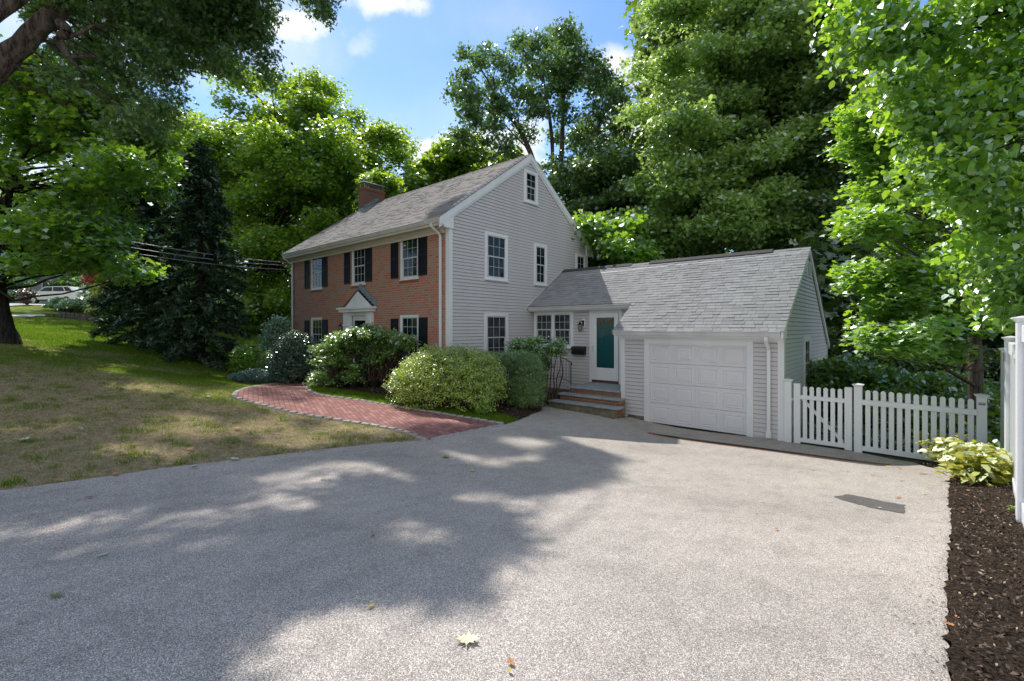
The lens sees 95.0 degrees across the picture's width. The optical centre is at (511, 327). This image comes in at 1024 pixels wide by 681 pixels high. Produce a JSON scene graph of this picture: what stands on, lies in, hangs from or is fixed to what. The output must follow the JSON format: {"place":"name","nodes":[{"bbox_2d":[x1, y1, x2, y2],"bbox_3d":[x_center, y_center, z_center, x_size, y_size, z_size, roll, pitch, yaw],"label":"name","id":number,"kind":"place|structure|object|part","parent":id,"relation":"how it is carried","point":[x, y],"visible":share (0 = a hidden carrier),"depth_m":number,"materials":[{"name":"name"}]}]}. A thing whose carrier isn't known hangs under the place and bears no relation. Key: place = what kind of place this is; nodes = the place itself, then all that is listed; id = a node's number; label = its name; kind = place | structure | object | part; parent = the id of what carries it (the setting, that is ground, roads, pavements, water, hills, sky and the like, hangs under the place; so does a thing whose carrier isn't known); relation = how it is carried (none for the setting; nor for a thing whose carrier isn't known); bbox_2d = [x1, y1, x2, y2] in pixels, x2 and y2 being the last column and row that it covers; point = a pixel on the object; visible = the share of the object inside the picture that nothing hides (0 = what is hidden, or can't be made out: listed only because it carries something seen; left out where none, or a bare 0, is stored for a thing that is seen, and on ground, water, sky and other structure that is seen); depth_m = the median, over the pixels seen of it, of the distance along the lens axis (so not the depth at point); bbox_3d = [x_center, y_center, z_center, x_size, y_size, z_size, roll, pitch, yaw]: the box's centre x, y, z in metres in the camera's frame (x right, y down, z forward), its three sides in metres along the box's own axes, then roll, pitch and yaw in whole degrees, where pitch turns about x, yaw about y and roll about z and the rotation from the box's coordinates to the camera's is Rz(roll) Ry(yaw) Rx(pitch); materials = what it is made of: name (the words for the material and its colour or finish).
{"place":"outdoors","nodes":[
{"label":"outdoors","id":0,"kind":"place"},
{"bbox_2d":[9,303,43,305],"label":"road","id":1,"kind":"structure","parent":0,"point":[15,304],"depth_m":36.95,"materials":[{"name":"grey asphalt"}]},
{"bbox_2d":[12,314,46,315],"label":"sidewalk","id":2,"kind":"structure","parent":0,"point":[28,315],"depth_m":28.82,"materials":[{"name":"grey concrete"}]},
{"bbox_2d":[234,380,498,438],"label":"brick path","id":3,"kind":"structure","parent":0,"point":[294,396],"depth_m":10.36,"materials":[{"name":"red brick"}]},
{"bbox_2d":[0,406,951,680],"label":"driveway","id":4,"kind":"structure","parent":0,"point":[574,546],"depth_m":3.35,"materials":[{"name":"grey asphalt"}]},
{"bbox_2d":[48,589,63,596],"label":"maple leaf","id":5,"kind":"object","parent":4,"relation":"on","point":[55,594],"visible":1,"depth_m":2.76,"materials":[{"name":"green plant"}]},
{"bbox_2d":[456,632,478,647],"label":"maple leaf","id":6,"kind":"object","parent":4,"relation":"on","point":[468,637],"visible":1,"depth_m":2.39,"materials":[{"name":"plant"}]},
{"bbox_2d":[506,652,513,664],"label":"oak leaf","id":7,"kind":"object","parent":4,"relation":"on","point":[510,661],"visible":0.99,"depth_m":2.23,"materials":[{"name":"orange plant"}]},
{"bbox_2d":[648,432,890,464],"bbox_3d":[5.043,2.524,9.817,4.490,0.088,0.114,0,0,36],"label":"trench drain","id":8,"kind":"object","parent":4,"relation":"on","point":[721,443],"visible":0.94,"depth_m":9.77,"materials":[{"name":"metal"}]},
{"bbox_2d":[834,494,905,512],"bbox_3d":[4.428,2.144,5.742,0.541,0.170,0.964,0,0,-20],"label":"asphalt patch","id":9,"kind":"object","parent":4,"relation":"on","point":[877,504],"visible":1,"depth_m":5.76,"materials":[{"name":"grey asphalt"}]},
{"bbox_2d":[871,471,953,680],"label":"scattered mulch bits","id":10,"kind":"object","parent":4,"relation":"on","point":[930,592],"visible":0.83,"depth_m":2.94,"materials":[{"name":"brown wood"}]},
{"bbox_2d":[0,302,953,680],"bbox_3d":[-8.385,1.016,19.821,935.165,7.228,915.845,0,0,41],"label":"ground","id":11,"kind":"structure","parent":0,"point":[252,332],"depth_m":7.81,"materials":[{"name":"green plant"}]},
{"bbox_2d":[7,277,36,302],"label":"bush","id":12,"kind":"object","parent":11,"relation":"on","point":[13,294],"visible":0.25,"depth_m":41.97,"materials":[{"name":"green plant"}]},
{"bbox_2d":[15,288,38,305],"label":"purple shrub","id":13,"kind":"object","parent":11,"relation":"on","point":[25,292],"visible":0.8,"depth_m":35.74,"materials":[{"name":"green plant"}]},
{"bbox_2d":[16,269,71,302],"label":"grey house","id":14,"kind":"structure","parent":11,"relation":"on","point":[37,288],"depth_m":50.00,"materials":[{"name":"blue paint"}]},
{"bbox_2d":[42,280,50,287],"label":"window","id":15,"kind":"structure","parent":14,"relation":"in","point":[43,284],"depth_m":49.90,"materials":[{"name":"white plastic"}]},
{"bbox_2d":[42,296,71,310],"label":"bed plant","id":16,"kind":"object","parent":11,"relation":"on","point":[49,305],"visible":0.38,"depth_m":32.60,"materials":[{"name":"green plant"}]},
{"bbox_2d":[26,286,89,303],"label":"parked car","id":17,"kind":"object","parent":11,"relation":"on","point":[54,290],"visible":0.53,"depth_m":41.17,"materials":[{"name":"white metal"}]},
{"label":"side window","id":18,"kind":"part","parent":17,"relation":"part of","materials":[{"name":"black glass"}]},
{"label":"side window","id":19,"kind":"part","parent":17,"relation":"part of","materials":[{"name":"black glass"}]},
{"bbox_2d":[45,273,82,286],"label":"bush","id":20,"kind":"object","parent":11,"relation":"on","point":[67,279],"visible":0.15,"depth_m":44.90,"materials":[{"name":"green plant"}]},
{"bbox_2d":[50,298,81,311],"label":"bed plant","id":21,"kind":"object","parent":11,"relation":"on","point":[66,304],"visible":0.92,"depth_m":32.53,"materials":[{"name":"green plant"}]},
{"bbox_2d":[44,311,100,321],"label":"stone wall","id":22,"kind":"structure","parent":11,"relation":"on","point":[72,315],"depth_m":29.05,"materials":[{"name":"grey stone"}]},
{"bbox_2d":[69,277,90,292],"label":"bush","id":23,"kind":"object","parent":11,"relation":"on","point":[78,281],"visible":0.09,"depth_m":43.17,"materials":[{"name":"green plant"}]},
{"bbox_2d":[73,299,87,311],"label":"bed plant","id":24,"kind":"object","parent":11,"relation":"on","point":[83,302],"visible":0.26,"depth_m":33.01,"materials":[{"name":"green plant"}]},
{"bbox_2d":[84,283,103,313],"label":"arborvitae","id":25,"kind":"object","parent":11,"relation":"on","point":[95,290],"visible":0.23,"depth_m":31.21,"materials":[{"name":"green plant"}]},
{"bbox_2d":[76,268,112,285],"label":"red maple","id":26,"kind":"object","parent":11,"relation":"on","point":[87,280],"visible":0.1,"depth_m":34.95,"materials":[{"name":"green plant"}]},
{"bbox_2d":[0,34,194,344],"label":"maple tree","id":27,"kind":"object","parent":11,"relation":"on","point":[82,226],"visible":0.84,"depth_m":11.88,"materials":[{"name":"green plant"}]},
{"bbox_2d":[85,151,189,352],"bbox_3d":[-14.217,-2.905,18.390,4.050,8.526,3.792,0,0,41],"label":"hemlock tree","id":28,"kind":"object","parent":11,"relation":"on","point":[121,315],"visible":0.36,"depth_m":17.63,"materials":[{"name":"green plant"}]},
{"bbox_2d":[0,0,346,150],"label":"oak tree","id":29,"kind":"object","parent":11,"relation":"on","point":[167,37],"visible":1,"depth_m":10.14,"materials":[{"name":"green plant"}]},
{"bbox_2d":[129,137,251,371],"bbox_3d":[-11.704,-2.542,17.683,3.922,9.139,4.044,0,0,41],"label":"hemlock tree","id":30,"kind":"object","parent":11,"relation":"on","point":[195,301],"visible":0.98,"depth_m":17.17,"materials":[{"name":"green plant"}]},
{"bbox_2d":[0,312,417,489],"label":"lawn grass","id":31,"kind":"structure","parent":11,"relation":"on","point":[26,332],"depth_m":9.06,"materials":[{"name":"green plant"}]},
{"bbox_2d":[226,341,265,372],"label":"shrub","id":32,"kind":"object","parent":11,"relation":"on","point":[245,355],"visible":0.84,"depth_m":16.62,"materials":[{"name":"green plant"}]},
{"bbox_2d":[231,370,315,383],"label":"shrub bed soil","id":33,"kind":"object","parent":11,"relation":"on","point":[238,381],"visible":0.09,"depth_m":14.95,"materials":[{"name":"brown soil"}]},
{"bbox_2d":[226,368,281,383],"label":"juniper","id":34,"kind":"object","parent":33,"relation":"on","point":[255,375],"visible":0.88,"depth_m":15.31,"materials":[{"name":"green plant"}]},
{"bbox_2d":[253,349,271,369],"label":"shrub","id":35,"kind":"object","parent":33,"relation":"on","point":[262,360],"visible":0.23,"depth_m":16.61,"materials":[{"name":"green plant"}]},
{"bbox_2d":[256,314,293,351],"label":"dogwood shrub","id":36,"kind":"object","parent":33,"relation":"on","point":[275,329],"visible":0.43,"depth_m":20.02,"materials":[{"name":"green plant"}]},
{"bbox_2d":[131,58,423,332],"bbox_3d":[-14.775,-8.503,31.542,22.749,20.278,14.779,0,0,-7],"label":"maple tree","id":37,"kind":"object","parent":11,"relation":"on","point":[300,156],"visible":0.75,"depth_m":28.93,"materials":[{"name":"green plant"}]},
{"bbox_2d":[265,329,321,383],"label":"holly shrub","id":38,"kind":"object","parent":11,"relation":"on","point":[286,359],"visible":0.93,"depth_m":15.49,"materials":[{"name":"green plant"}]},
{"bbox_2d":[314,415,323,418],"bbox_3d":[-3.880,1.818,9.418,0.184,0.096,0.102,0,-1,11],"label":"edging stone","id":39,"kind":"object","parent":11,"relation":"on","point":[319,416],"visible":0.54,"depth_m":9.38,"materials":[{"name":"stone"}]},
{"bbox_2d":[302,322,421,388],"bbox_3d":[-4.527,0.886,14.396,3.633,2.089,2.452,0,0,-1],"label":"rhododendron","id":40,"kind":"object","parent":11,"relation":"on","point":[335,351],"visible":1,"depth_m":13.93,"materials":[{"name":"green plant"}]},
{"bbox_2d":[348,166,407,202],"bbox_3d":[-7.631,-3.735,25.893,2.890,11.148,6.205,0,0,-24],"label":"background tree","id":41,"kind":"object","parent":11,"relation":"on","point":[391,183],"visible":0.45,"depth_m":23.83,"materials":[{"name":"green plant"}]},
{"bbox_2d":[396,173,415,193],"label":"background tree","id":42,"kind":"object","parent":11,"relation":"on","point":[405,184],"visible":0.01,"depth_m":34.13,"materials":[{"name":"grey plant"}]},
{"bbox_2d":[307,384,519,423],"bbox_3d":[-3.432,1.928,12.395,7.859,0.509,1.944,0,0,32],"label":"grass strip","id":43,"kind":"object","parent":11,"relation":"on","point":[489,415],"depth_m":11.89,"materials":[{"name":"green plant"}]},
{"bbox_2d":[322,380,559,418],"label":"planting bed soil","id":44,"kind":"structure","parent":11,"relation":"on","point":[527,413],"depth_m":13.10,"materials":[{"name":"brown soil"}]},
{"bbox_2d":[381,343,511,411],"bbox_3d":[-1.608,1.269,12.123,3.143,1.764,2.959,0,0,41],"label":"azalea","id":45,"kind":"object","parent":44,"relation":"on","point":[410,377],"visible":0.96,"depth_m":11.48,"materials":[{"name":"green plant"}]},
{"bbox_2d":[501,354,549,409],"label":"yew hedge","id":46,"kind":"object","parent":44,"relation":"on","point":[526,383],"visible":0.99,"depth_m":12.43,"materials":[{"name":"green plant"}]},
{"bbox_2d":[399,132,524,192],"bbox_3d":[-3.028,-6.131,32.658,8.490,15.485,7.310,0,0,9],"label":"background tree","id":47,"kind":"object","parent":11,"relation":"on","point":[437,164],"visible":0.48,"depth_m":31.06,"materials":[{"name":"green plant"}]},
{"bbox_2d":[475,400,489,414],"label":"shrub","id":48,"kind":"object","parent":11,"relation":"on","point":[481,410],"visible":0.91,"depth_m":11.14,"materials":[{"name":"green plant"}]},
{"bbox_2d":[474,349,539,404],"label":"yew hedge","id":49,"kind":"object","parent":11,"relation":"on","point":[509,358],"visible":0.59,"depth_m":12.71,"materials":[{"name":"green plant"}]},
{"bbox_2d":[0,0,1020,378],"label":"distant woodland","id":50,"kind":"object","parent":11,"relation":"on","point":[840,302],"visible":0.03,"depth_m":18.19,"materials":[{"name":"green plant"}]},
{"bbox_2d":[504,335,569,403],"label":"rhododendron","id":51,"kind":"object","parent":11,"relation":"on","point":[552,347],"visible":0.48,"depth_m":13.66,"materials":[{"name":"green plant"}]},
{"bbox_2d":[438,11,640,189],"bbox_3d":[2.270,-9.527,30.802,13.308,23.342,7.925,0,0,3],"label":"tulip tree","id":52,"kind":"object","parent":11,"relation":"on","point":[565,72],"visible":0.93,"depth_m":29.87,"materials":[{"name":"green plant"}]},
{"bbox_2d":[281,154,830,440],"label":"brick house","id":53,"kind":"structure","parent":11,"relation":"on","point":[494,257],"depth_m":14.48,"materials":[{"name":"grey wood"}]},
{"bbox_2d":[9,223,289,265],"bbox_3d":[-12.187,-2.872,14.672,0.022,0.762,12.439,0,0,24],"label":"overhead cable","id":54,"kind":"object","parent":53,"relation":"attached to","point":[196,257],"visible":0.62,"depth_m":16.51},
{"bbox_2d":[118,250,289,269],"bbox_3d":[-12.112,-2.674,14.607,0.020,0.715,12.499,0,0,23],"label":"overhead cable","id":55,"kind":"object","parent":53,"relation":"attached to","point":[209,263],"visible":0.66,"depth_m":17.04,"materials":[{"name":"black rubber"}]},
{"bbox_2d":[135,242,287,262],"bbox_3d":[-12.187,-3.022,14.672,0.024,0.703,12.439,0,0,24],"label":"overhead cable","id":56,"kind":"object","parent":53,"relation":"attached to","point":[203,253],"visible":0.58,"depth_m":16.57,"materials":[{"name":"black rubber"}]},
{"bbox_2d":[310,258,321,290],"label":"window","id":57,"kind":"structure","parent":53,"relation":"in","point":[316,264],"depth_m":19.07,"materials":[{"name":"glass"}]},
{"bbox_2d":[311,317,321,343],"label":"window","id":58,"kind":"structure","parent":53,"relation":"in","point":[316,322],"depth_m":19.03,"materials":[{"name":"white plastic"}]},
{"bbox_2d":[351,249,365,285],"bbox_3d":[-5.508,-2.213,16.936,0.990,1.395,0.120,0,0,41],"label":"window","id":59,"kind":"structure","parent":53,"relation":"in","point":[358,256],"depth_m":16.98,"materials":[{"name":"white plastic"}]},
{"bbox_2d":[353,315,364,376],"bbox_3d":[-5.450,0.670,16.888,0.940,2.200,0.065,0,0,41],"label":"front door","id":60,"kind":"structure","parent":53,"relation":"in","point":[357,320],"depth_m":16.92,"materials":[{"name":"white wood"}]},
{"bbox_2d":[399,238,418,280],"bbox_3d":[-3.249,-2.213,14.962,1.030,1.395,0.120,0,0,41],"label":"window","id":61,"kind":"structure","parent":53,"relation":"in","point":[408,248],"depth_m":15.00,"materials":[{"name":"white plastic"}]},
{"bbox_2d":[400,314,418,357],"bbox_3d":[-3.256,0.277,14.969,1.050,1.375,0.120,0,0,41],"label":"window","id":62,"kind":"structure","parent":53,"relation":"in","point":[408,323],"depth_m":14.95,"materials":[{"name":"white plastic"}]},
{"bbox_2d":[484,231,508,281],"bbox_3d":[-0.495,-2.263,15.113,0.100,1.535,1.110,0,0,41],"label":"window","id":63,"kind":"structure","parent":53,"relation":"in","point":[496,245],"depth_m":15.10,"materials":[{"name":"white plastic"}]},
{"bbox_2d":[484,313,508,352],"bbox_3d":[-0.492,0.322,15.116,0.100,1.565,1.160,0,0,41],"label":"window","id":64,"kind":"structure","parent":53,"relation":"in","point":[496,325],"depth_m":15.12,"materials":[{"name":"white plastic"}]},
{"bbox_2d":[523,168,538,205],"bbox_3d":[0.673,-4.907,16.449,0.100,1.165,0.800,0,0,41],"label":"window","id":65,"kind":"structure","parent":53,"relation":"in","point":[530,177],"depth_m":16.45,"materials":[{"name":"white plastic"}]},
{"bbox_2d":[533,243,547,286],"bbox_3d":[1.031,-2.242,16.860,0.100,1.495,0.790,0,0,41],"label":"window","id":66,"kind":"structure","parent":53,"relation":"in","point":[540,251],"depth_m":16.86,"materials":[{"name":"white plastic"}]},
{"bbox_2d":[534,311,573,348],"bbox_3d":[1.396,0.077,16.000,1.700,1.255,0.100,0,0,41],"label":"window","id":67,"kind":"structure","parent":53,"relation":"in","point":[557,324],"depth_m":15.94,"materials":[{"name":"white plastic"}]},
{"bbox_2d":[571,346,586,354],"bbox_3d":[2.159,0.743,15.239,0.520,0.274,0.165,0,0,41],"label":"wall mailbox","id":68,"kind":"object","parent":53,"relation":"attached to","point":[578,350],"depth_m":15.17,"materials":[{"name":"black metal"}]},
{"bbox_2d":[575,253,585,268],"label":"window","id":69,"kind":"structure","parent":53,"relation":"in","point":[580,260],"depth_m":18.84,"materials":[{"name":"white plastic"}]},
{"bbox_2d":[578,319,584,330],"bbox_3d":[2.236,-0.080,15.182,0.255,0.420,0.147,0,0,-19],"label":"wall lantern","id":70,"kind":"object","parent":53,"relation":"attached to","point":[580,325],"depth_m":15.15,"materials":[{"name":"black metal"}]},
{"bbox_2d":[592,312,617,380],"bbox_3d":[2.900,0.592,14.644,0.920,2.115,0.027,0,0,41],"label":"storm door","id":71,"kind":"structure","parent":53,"relation":"in","point":[608,374],"depth_m":14.68,"materials":[{"name":"white plastic"}]},
{"bbox_2d":[597,317,613,367],"bbox_3d":[2.942,0.600,14.670,0.820,2.100,0.020,0,0,41],"label":"entry door","id":72,"kind":"structure","parent":53,"relation":"in","point":[605,337],"depth_m":14.68,"materials":[{"name":"teal paint"}]},
{"bbox_2d":[650,344,745,435],"bbox_3d":[4.616,1.483,11.790,2.410,2.134,0.061,0,0,41],"label":"garage door","id":73,"kind":"structure","parent":53,"relation":"in","point":[712,407],"depth_m":11.71,"materials":[{"name":"paint"}]},
{"bbox_2d":[803,337,810,390],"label":"window","id":74,"kind":"structure","parent":53,"relation":"in","point":[807,340],"depth_m":12.48,"materials":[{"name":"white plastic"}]},
{"bbox_2d":[543,156,583,208],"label":"background tree","id":75,"kind":"object","parent":11,"relation":"on","point":[566,196],"visible":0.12,"depth_m":28.31,"materials":[{"name":"green plant"}]},
{"bbox_2d":[548,382,625,418],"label":"entry steps","id":76,"kind":"structure","parent":11,"relation":"on","point":[602,399],"depth_m":13.26,"materials":[{"name":"stone"}]},
{"bbox_2d":[545,356,571,387],"bbox_3d":[1.473,1.634,14.936,0.040,1.432,1.195,0,0,-40],"label":"iron railing","id":77,"kind":"object","parent":76,"relation":"on","point":[570,370],"visible":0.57,"depth_m":14.65,"materials":[{"name":"black metal"}]},
{"bbox_2d":[550,142,654,264],"bbox_3d":[4.874,-3.444,24.097,5.906,12.071,6.646,0,0,41],"label":"background tree","id":78,"kind":"object","parent":11,"relation":"on","point":[599,174],"visible":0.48,"depth_m":22.67,"materials":[{"name":"green plant"}]},
{"bbox_2d":[571,207,668,266],"bbox_3d":[4.266,-1.290,20.485,4.778,7.874,7.284,0,0,7],"label":"background tree","id":79,"kind":"object","parent":11,"relation":"on","point":[608,236],"visible":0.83,"depth_m":18.41,"materials":[{"name":"green plant"}]},
{"bbox_2d":[609,0,867,259],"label":"maple tree","id":80,"kind":"object","parent":11,"relation":"on","point":[718,115],"visible":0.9,"depth_m":19.17,"materials":[{"name":"green plant"}]},
{"bbox_2d":[777,0,929,332],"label":"background tree","id":81,"kind":"object","parent":11,"relation":"on","point":[823,203],"visible":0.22,"depth_m":17.79,"materials":[{"name":"green plant"}]},
{"bbox_2d":[806,352,930,421],"bbox_3d":[8.865,1.717,12.539,2.549,2.098,3.862,0,0,-30],"label":"bush","id":82,"kind":"object","parent":11,"relation":"on","point":[836,373],"visible":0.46,"depth_m":11.91,"materials":[{"name":"green plant"}]},
{"bbox_2d":[827,326,930,371],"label":"bush","id":83,"kind":"object","parent":11,"relation":"on","point":[834,334],"visible":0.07,"depth_m":16.16,"materials":[{"name":"green plant"}]},
{"bbox_2d":[828,349,930,374],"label":"bush","id":84,"kind":"object","parent":11,"relation":"on","point":[829,355],"depth_m":18.17,"materials":[{"name":"green plant"}]},
{"bbox_2d":[792,414,999,452],"bbox_3d":[17.148,3.013,12.613,14.662,2.405,17.115,0,0,41],"label":"ground cover","id":85,"kind":"object","parent":11,"relation":"on","point":[996,443],"visible":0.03,"depth_m":10.38,"materials":[{"name":"green plant"}]},
{"bbox_2d":[951,348,999,381],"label":"bush","id":86,"kind":"object","parent":85,"relation":"on","point":[996,378],"visible":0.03,"depth_m":16.76,"materials":[{"name":"green plant"}]},
{"bbox_2d":[873,363,925,374],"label":"bush","id":87,"kind":"object","parent":11,"relation":"on","point":[895,368],"visible":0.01,"depth_m":14.34,"materials":[{"name":"green plant"}]},
{"bbox_2d":[798,0,1023,334],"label":"broadleaf tree","id":88,"kind":"object","parent":11,"relation":"on","point":[963,124],"visible":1,"depth_m":5.55,"materials":[{"name":"green plant"}]},
{"bbox_2d":[842,398,992,448],"bbox_3d":[9.366,2.253,11.008,2.834,1.218,2.211,0,0,41],"label":"bush","id":89,"kind":"object","parent":11,"relation":"on","point":[912,421],"visible":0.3,"depth_m":10.57,"materials":[{"name":"green plant"}]},
{"bbox_2d":[817,69,1023,437],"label":"maple tree","id":90,"kind":"object","parent":11,"relation":"on","point":[916,335],"visible":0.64,"depth_m":9.36,"materials":[{"name":"green plant"}]},
{"bbox_2d":[852,383,989,460],"bbox_3d":[7.721,1.992,8.972,1.982,1.715,0.196,0,0,43],"label":"picket fence","id":91,"kind":"object","parent":11,"relation":"on","point":[980,411],"visible":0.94,"depth_m":9.00,"materials":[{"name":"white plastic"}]},
{"bbox_2d":[782,378,852,450],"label":"picket gate","id":92,"kind":"structure","parent":91,"relation":"attached to","point":[846,443],"depth_m":10.01,"materials":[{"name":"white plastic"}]},
{"bbox_2d":[866,370,999,440],"bbox_3d":[10.610,2.001,12.070,3.596,1.819,2.978,0,0,41],"label":"bush","id":93,"kind":"object","parent":11,"relation":"on","point":[947,387],"visible":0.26,"depth_m":11.50,"materials":[{"name":"green plant"}]},
{"bbox_2d":[901,351,999,379],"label":"bush","id":94,"kind":"object","parent":11,"relation":"on","point":[988,357],"visible":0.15,"depth_m":16.26,"materials":[{"name":"green plant"}]},
{"bbox_2d":[928,367,999,437],"bbox_3d":[12.796,2.046,12.566,3.456,1.951,2.688,0,0,41],"label":"bush","id":95,"kind":"object","parent":11,"relation":"on","point":[993,385],"visible":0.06,"depth_m":12.47,"materials":[{"name":"green plant"}]},
{"bbox_2d":[916,461,1023,680],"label":"mulch bed","id":96,"kind":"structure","parent":11,"relation":"on","point":[955,666],"depth_m":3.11,"materials":[{"name":"brown wood"}]},
{"bbox_2d":[911,429,1013,486],"bbox_3d":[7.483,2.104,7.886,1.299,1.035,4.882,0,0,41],"label":"perennial clump","id":97,"kind":"object","parent":96,"relation":"on","point":[973,461],"visible":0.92,"depth_m":6.36,"materials":[{"name":"yellow leaves"},{"name":"green leaves"}]},
{"bbox_2d":[998,316,1023,525],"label":"privacy fence","id":98,"kind":"object","parent":11,"relation":"on","point":[1012,395],"visible":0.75,"depth_m":4.67,"materials":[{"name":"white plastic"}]},
{"bbox_2d":[0,0,1020,286],"label":"sky","id":99,"kind":"structure","parent":0,"point":[395,58],"materials":[{"name":"blue"}]}
]}

